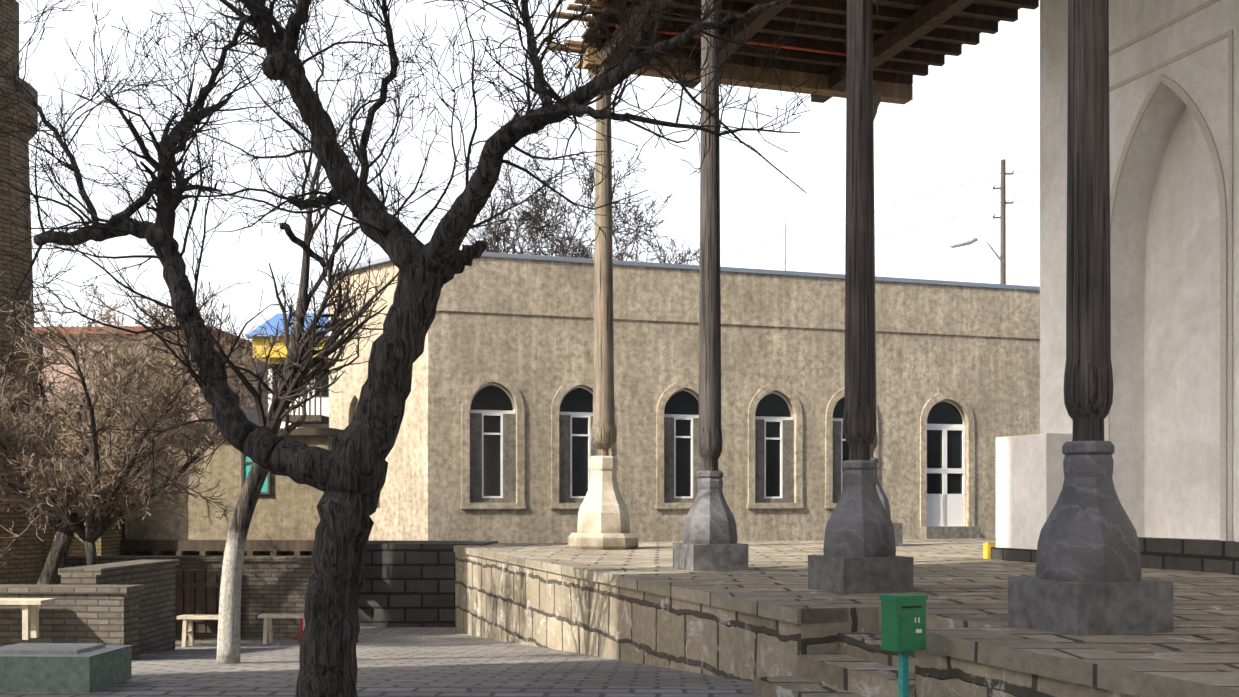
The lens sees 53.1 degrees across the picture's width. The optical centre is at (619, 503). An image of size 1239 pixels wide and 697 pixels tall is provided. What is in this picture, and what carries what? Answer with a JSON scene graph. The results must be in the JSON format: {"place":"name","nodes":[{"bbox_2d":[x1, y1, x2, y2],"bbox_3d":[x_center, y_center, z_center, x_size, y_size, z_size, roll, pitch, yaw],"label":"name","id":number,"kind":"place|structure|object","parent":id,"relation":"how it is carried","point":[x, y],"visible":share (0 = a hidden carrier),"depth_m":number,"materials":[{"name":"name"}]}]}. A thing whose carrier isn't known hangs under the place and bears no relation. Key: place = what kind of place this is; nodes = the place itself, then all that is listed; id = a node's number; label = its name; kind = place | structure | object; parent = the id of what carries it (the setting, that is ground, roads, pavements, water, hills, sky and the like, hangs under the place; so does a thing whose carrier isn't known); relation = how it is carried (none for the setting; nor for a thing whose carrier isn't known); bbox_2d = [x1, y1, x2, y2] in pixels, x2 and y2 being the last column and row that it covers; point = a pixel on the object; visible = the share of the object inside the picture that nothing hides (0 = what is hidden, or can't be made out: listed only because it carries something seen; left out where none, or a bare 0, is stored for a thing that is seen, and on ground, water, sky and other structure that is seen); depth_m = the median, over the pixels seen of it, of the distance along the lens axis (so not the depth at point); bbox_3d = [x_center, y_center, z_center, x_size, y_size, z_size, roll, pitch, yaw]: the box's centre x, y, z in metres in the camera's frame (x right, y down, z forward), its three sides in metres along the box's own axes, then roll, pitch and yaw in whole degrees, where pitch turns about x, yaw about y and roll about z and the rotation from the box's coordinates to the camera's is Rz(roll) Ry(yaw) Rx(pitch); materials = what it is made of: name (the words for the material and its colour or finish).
{"place":"outdoors","nodes":[
{"label":"outdoors","id":0,"kind":"place"},
{"bbox_2d":[0,279,283,564],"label":"yard shrub","id":1,"kind":"object","parent":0,"point":[148,387],"depth_m":18.39,"materials":[{"name":"brown plant"}]},
{"bbox_2d":[298,618,358,641],"bbox_3d":[-5.035,1.970,21.263,1.077,0.867,0.746,0,0,2],"label":"red covered stack","id":2,"kind":"object","parent":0,"point":[300,628],"visible":0.1,"depth_m":21.28,"materials":[{"name":"red"}]},
{"bbox_2d":[0,627,759,696],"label":"ground","id":3,"kind":"structure","parent":0,"point":[424,662],"depth_m":12.86,"materials":[{"name":"grey stone"}]},
{"bbox_2d":[0,0,42,583],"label":"brick tower","id":4,"kind":"structure","parent":3,"relation":"on","point":[28,549],"depth_m":20.98,"materials":[{"name":"brown brick"}]},
{"bbox_2d":[0,598,54,639],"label":"yard bench","id":5,"kind":"object","parent":3,"relation":"on","point":[26,603],"visible":1,"depth_m":14.74,"materials":[{"name":"brown wood"}]},
{"bbox_2d":[0,645,131,692],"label":"concrete chamber","id":6,"kind":"object","parent":3,"relation":"on","point":[97,669],"visible":0.91,"depth_m":10.62,"materials":[{"name":"green paint"}]},
{"bbox_2d":[0,643,104,653],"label":"concrete chamber lid","id":7,"kind":"object","parent":6,"relation":"on","point":[49,648],"visible":1,"depth_m":10.94,"materials":[{"name":"grey concrete"}]},
{"bbox_2d":[0,271,236,583],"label":"bare tree","id":8,"kind":"object","parent":3,"relation":"on","point":[50,383],"depth_m":20.49,"materials":[{"name":"brown plant"}]},
{"bbox_2d":[39,406,215,569],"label":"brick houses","id":9,"kind":"structure","parent":3,"relation":"on","point":[107,542],"depth_m":25.29,"materials":[{"name":"brown brick"}]},
{"bbox_2d":[39,277,227,420],"bbox_3d":[-14.557,-2.191,35.527,5.593,9.647,7.395,0,0,28],"label":"tree","id":10,"kind":"object","parent":3,"relation":"on","point":[103,294],"depth_m":35.33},
{"bbox_2d":[35,335,271,425],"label":"distant house walls","id":11,"kind":"structure","parent":3,"relation":"on","point":[254,418],"depth_m":58.78,"materials":[{"name":"beige paint"}]},
{"bbox_2d":[34,326,252,350],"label":"roof","id":12,"kind":"structure","parent":11,"relation":"on","point":[137,328],"depth_m":58.39,"materials":[{"name":"brown tile"}]},
{"bbox_2d":[0,561,313,659],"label":"yard brick parapets","id":13,"kind":"object","parent":3,"relation":"on","point":[142,622],"visible":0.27,"depth_m":17.20,"materials":[{"name":"grey brick"}]},
{"bbox_2d":[0,555,311,593],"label":"wall coping","id":14,"kind":"object","parent":13,"relation":"on","point":[131,563],"visible":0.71,"depth_m":15.87,"materials":[{"name":"stone"}]},
{"bbox_2d":[177,615,218,646],"bbox_3d":[-6.405,1.992,19.312,0.900,0.490,0.360,0,0,2],"label":"trestle bench","id":15,"kind":"object","parent":3,"relation":"on","point":[188,620],"visible":0.4,"depth_m":19.20,"materials":[{"name":"brown wood"}]},
{"bbox_2d":[175,570,221,632],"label":"wooden gate","id":16,"kind":"structure","parent":3,"relation":"on","point":[200,585],"depth_m":22.25,"materials":[{"name":"brown wood"}]},
{"bbox_2d":[148,551,312,555],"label":"beam ends","id":17,"kind":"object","parent":3,"relation":"on","point":[265,553],"depth_m":26.62,"materials":[{"name":"brown wood"}]},
{"bbox_2d":[125,436,333,539],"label":"building wall","id":18,"kind":"structure","parent":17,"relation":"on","point":[286,509],"depth_m":26.18,"materials":[{"name":"beige paint"}]},
{"bbox_2d":[241,453,270,493],"bbox_3d":[-7.661,-0.773,26.107,0.610,1.170,0.040,0,0,2],"label":"window frame","id":19,"kind":"object","parent":18,"relation":"in","point":[242,474],"visible":0.23,"depth_m":26.09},
{"bbox_2d":[244,455,267,491],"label":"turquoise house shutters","id":20,"kind":"object","parent":18,"relation":"on","point":[247,467],"visible":0.07,"depth_m":26.12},
{"bbox_2d":[120,428,368,555],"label":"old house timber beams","id":21,"kind":"structure","parent":17,"relation":"on","point":[208,547],"depth_m":26.06,"materials":[{"name":"brown wood"}]},
{"bbox_2d":[258,614,304,643],"bbox_3d":[-5.514,2.089,20.584,0.900,0.490,0.360,0,0,2],"label":"trestle bench","id":22,"kind":"object","parent":3,"relation":"on","point":[267,631],"visible":0.6,"depth_m":20.46,"materials":[{"name":"brown wood"}]},
{"bbox_2d":[146,35,438,663],"bbox_3d":[-3.649,-1.674,14.606,2.977,7.192,3.525,0,0,2],"label":"slender tree","id":23,"kind":"object","parent":3,"relation":"on","point":[299,375],"depth_m":14.55,"materials":[{"name":"brown plant"}]},
{"bbox_2d":[268,369,328,427],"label":"kiosk body","id":24,"kind":"object","parent":3,"relation":"on","point":[324,405],"depth_m":40.24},
{"bbox_2d":[245,313,328,338],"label":"blue roof","id":25,"kind":"structure","parent":24,"relation":"on","point":[273,321],"depth_m":40.96,"materials":[{"name":"blue metal"}]},
{"bbox_2d":[253,337,328,368],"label":"yellow kiosk fascia","id":26,"kind":"structure","parent":24,"relation":"attached to","point":[274,356],"depth_m":39.69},
{"bbox_2d":[272,364,327,395],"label":"kiosk glazing","id":27,"kind":"structure","parent":24,"relation":"in","point":[324,382],"depth_m":40.20,"materials":[{"name":"black glass"}]},
{"bbox_2d":[282,382,328,423],"bbox_3d":[-9.977,-3.188,39.578,1.250,1.220,1.320,0,0,2],"label":"balcony railing","id":28,"kind":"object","parent":24,"relation":"attached to","point":[320,419],"depth_m":38.94,"materials":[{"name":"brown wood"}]},
{"bbox_2d":[0,0,786,696],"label":"mulberry trunk and limbs","id":29,"kind":"object","parent":3,"relation":"on","point":[346,474],"visible":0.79,"depth_m":9.44,"materials":[{"name":"brown plant"}]},
{"bbox_2d":[0,0,878,507],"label":"tree branches","id":30,"kind":"object","parent":29,"relation":"on","point":[168,202],"visible":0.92,"depth_m":9.92,"materials":[{"name":"grey"}]},
{"bbox_2d":[358,540,497,626],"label":"stone wall","id":31,"kind":"structure","parent":3,"relation":"on","point":[409,584],"depth_m":26.76,"materials":[{"name":"brick"}]},
{"bbox_2d":[494,209,582,256],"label":"tree trunk","id":32,"kind":"object","parent":3,"relation":"on","point":[498,230],"depth_m":44.22,"materials":[{"name":"brown plant"}]},
{"bbox_2d":[329,257,1039,542],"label":"building","id":33,"kind":"structure","parent":3,"relation":"on","point":[538,361],"depth_m":33.75,"materials":[{"name":"beige paint"}]},
{"bbox_2d":[512,223,785,270],"bbox_3d":[1.030,-7.478,36.387,8.684,2.200,0.092,0,0,-21],"label":"roof mast","id":34,"kind":"object","parent":33,"relation":"on","point":[513,248],"visible":0.5,"depth_m":37.91,"materials":[{"name":"grey metal"}]},
{"bbox_2d":[326,252,1039,290],"bbox_3d":[8.202,-6.438,37.983,32.734,0.120,8.032,0,0,-25],"label":"roof flashing","id":35,"kind":"object","parent":33,"relation":"attached to","point":[379,261],"visible":0.09,"depth_m":34.10,"materials":[{"name":"grey metal"}]},
{"bbox_2d":[461,374,974,526],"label":"window surrounds","id":36,"kind":"object","parent":33,"relation":"attached to","point":[476,385],"visible":0.75,"depth_m":33.74,"materials":[{"name":"beige stone"}]},
{"bbox_2d":[470,383,980,538],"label":"window frames","id":37,"kind":"structure","parent":33,"relation":"in","point":[944,508],"depth_m":34.75,"materials":[{"name":"white wood"}]},
{"bbox_2d":[471,385,962,496],"bbox_3d":[3.129,-1.233,34.350,14.785,3.810,0.030,0,0,-18],"label":"window glass","id":38,"kind":"object","parent":37,"relation":"in","point":[491,397],"visible":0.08,"depth_m":33.92,"materials":[{"name":"black glass"}]},
{"bbox_2d":[436,305,1039,338],"bbox_3d":[9.224,-4.993,36.079,29.500,0.130,0.030,0,0,-18],"label":"grey hall string course","id":39,"kind":"object","parent":33,"relation":"attached to","point":[691,320],"visible":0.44,"depth_m":34.12,"materials":[{"name":"beige stone"}]},
{"bbox_2d":[455,539,1238,696],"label":"stone terrace","id":40,"kind":"structure","parent":3,"relation":"on","point":[962,583],"depth_m":12.94,"materials":[{"name":"beige stone"}]},
{"bbox_2d":[568,456,637,549],"bbox_3d":[-0.320,-0.018,24.916,1.410,1.859,1.470,0,0,2],"label":"column base","id":41,"kind":"object","parent":40,"relation":"on","point":[603,523],"visible":1,"depth_m":24.55,"materials":[{"name":"beige stone"}]},
{"bbox_2d":[697,0,722,470],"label":"wooden column","id":42,"kind":"structure","parent":40,"relation":"on","point":[710,442],"depth_m":16.96,"materials":[{"name":"brown wood"}]},
{"bbox_2d":[673,471,747,570],"bbox_3d":[1.248,0.232,17.082,0.800,1.360,0.800,0,0,-18],"label":"column base","id":43,"kind":"object","parent":40,"relation":"on","point":[709,543],"visible":1,"depth_m":16.80,"materials":[{"name":"grey stone"}]},
{"bbox_2d":[454,538,1238,696],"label":"platform cap stones","id":44,"kind":"object","parent":40,"relation":"on","point":[1135,675],"visible":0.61,"depth_m":8.14,"materials":[{"name":"grey stone"}]},
{"bbox_2d":[843,0,875,459],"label":"wooden column","id":45,"kind":"structure","parent":40,"relation":"on","point":[859,422],"depth_m":12.85,"materials":[{"name":"brown wood"}]},
{"bbox_2d":[581,0,1038,102],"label":"iwan roof timbers","id":46,"kind":"object","parent":45,"relation":"on","point":[938,32],"visible":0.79,"depth_m":23.73,"materials":[{"name":"brown wood"}]},
{"bbox_2d":[548,0,912,104],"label":"iwan roof edge boards","id":47,"kind":"object","parent":46,"relation":"attached to","point":[895,93],"visible":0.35,"depth_m":25.68,"materials":[{"name":"brown wood"}]},
{"bbox_2d":[616,24,846,55],"bbox_3d":[3.041,-9.008,12.109,5.140,0.070,25.609,0,0,-3],"label":"red ceiling rail","id":48,"kind":"object","parent":46,"relation":"on","point":[773,45],"visible":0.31,"depth_m":24.39,"materials":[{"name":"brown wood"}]},
{"bbox_2d":[622,0,916,96],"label":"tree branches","id":49,"kind":"object","parent":46,"relation":"attached to","point":[828,51],"visible":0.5,"depth_m":23.55,"materials":[{"name":"brown"}]},
{"bbox_2d":[808,460,912,593],"bbox_3d":[2.514,0.232,12.973,0.800,1.360,0.800,0,0,-18],"label":"column base","id":50,"kind":"object","parent":40,"relation":"on","point":[859,556],"visible":1,"depth_m":12.70,"materials":[{"name":"grey stone"}]},
{"bbox_2d":[870,458,902,546],"bbox_3d":[5.287,-0.032,26.552,1.110,1.886,1.110,0,0,-18],"label":"column base","id":51,"kind":"object","parent":40,"relation":"on","point":[898,529],"visible":0.1,"depth_m":26.19,"materials":[{"name":"grey stone"}]},
{"bbox_2d":[983,543,995,558],"bbox_3d":[6.789,0.782,20.561,1.450,0.260,0.430,0,0,-18],"label":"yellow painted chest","id":52,"kind":"object","parent":40,"relation":"on","point":[987,550],"visible":0.14,"depth_m":20.43,"materials":[{"name":"paint"}]},
{"bbox_2d":[1063,0,1112,440],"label":"wooden column","id":53,"kind":"structure","parent":40,"relation":"on","point":[1088,387],"depth_m":8.88,"materials":[{"name":"brown wood"}]},
{"bbox_2d":[1008,441,1172,635],"bbox_3d":[3.408,0.232,9.007,0.800,1.360,0.800,0,0,-18],"label":"column base","id":54,"kind":"object","parent":40,"relation":"on","point":[1087,580],"visible":1,"depth_m":8.74,"materials":[{"name":"grey stone"}]},
{"bbox_2d":[991,537,1238,574],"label":"mosque stone base course","id":55,"kind":"object","parent":40,"relation":"on","point":[1206,555],"visible":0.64,"depth_m":16.87,"materials":[{"name":"grey stone"}]},
{"bbox_2d":[879,593,927,696],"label":"mailbox","id":56,"kind":"object","parent":3,"relation":"on","point":[903,625],"visible":1,"depth_m":8.43,"materials":[{"name":"paint"}]},
{"bbox_2d":[993,159,1013,283],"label":"utility pole","id":57,"kind":"object","parent":3,"relation":"on","point":[1003,202],"visible":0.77,"depth_m":42.42,"materials":[{"name":"brown wood"}]},
{"bbox_2d":[247,170,1039,338],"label":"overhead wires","id":58,"kind":"object","parent":57,"relation":"hanging from","point":[899,231],"visible":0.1,"depth_m":44.36,"materials":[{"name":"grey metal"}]},
{"bbox_2d":[949,169,1013,264],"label":"pole insulators and street lamp","id":59,"kind":"object","parent":57,"relation":"attached to","point":[963,242],"visible":0.92,"depth_m":42.02,"materials":[{"name":"white metal"}]},
{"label":"tree trunk","id":60,"kind":"object","parent":3,"relation":"on","visible":0},
{"bbox_2d":[429,99,647,259],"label":"tree twigs","id":61,"kind":"object","parent":60,"relation":"on","point":[517,229],"visible":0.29,"depth_m":42.75,"materials":[{"name":"grey"}]},
{"bbox_2d":[494,170,699,264],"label":"tree twigs","id":62,"kind":"object","parent":60,"relation":"attached to","point":[636,217],"visible":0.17,"depth_m":44.45,"materials":[{"name":"grey"}]},
{"bbox_2d":[16,0,1039,341],"label":"sky","id":63,"kind":"structure","parent":0,"point":[979,109],"materials":[{"name":"white"}]},
{"bbox_2d":[588,64,616,455],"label":"wooden column","id":64,"kind":"structure","parent":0,"point":[603,435],"depth_m":24.76,"materials":[{"name":"brown wood"}]},
{"bbox_2d":[870,92,880,457],"bbox_3d":[5.287,-4.852,26.552,0.631,7.754,0.630,0,0,2],"label":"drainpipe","id":65,"kind":"object","parent":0,"point":[876,103],"visible":0.06,"depth_m":26.44,"materials":[{"name":"brown metal"}]},
{"bbox_2d":[996,0,1238,549],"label":"wall","id":66,"kind":"structure","parent":0,"point":[1165,326],"depth_m":18.20,"materials":[{"name":"white paint"}]},
{"bbox_2d":[1104,0,1232,540],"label":"mosque niche mouldings","id":67,"kind":"object","parent":66,"relation":"attached to","point":[1226,376],"visible":0.79,"depth_m":16.30,"materials":[{"name":"white paint"}]}
]}

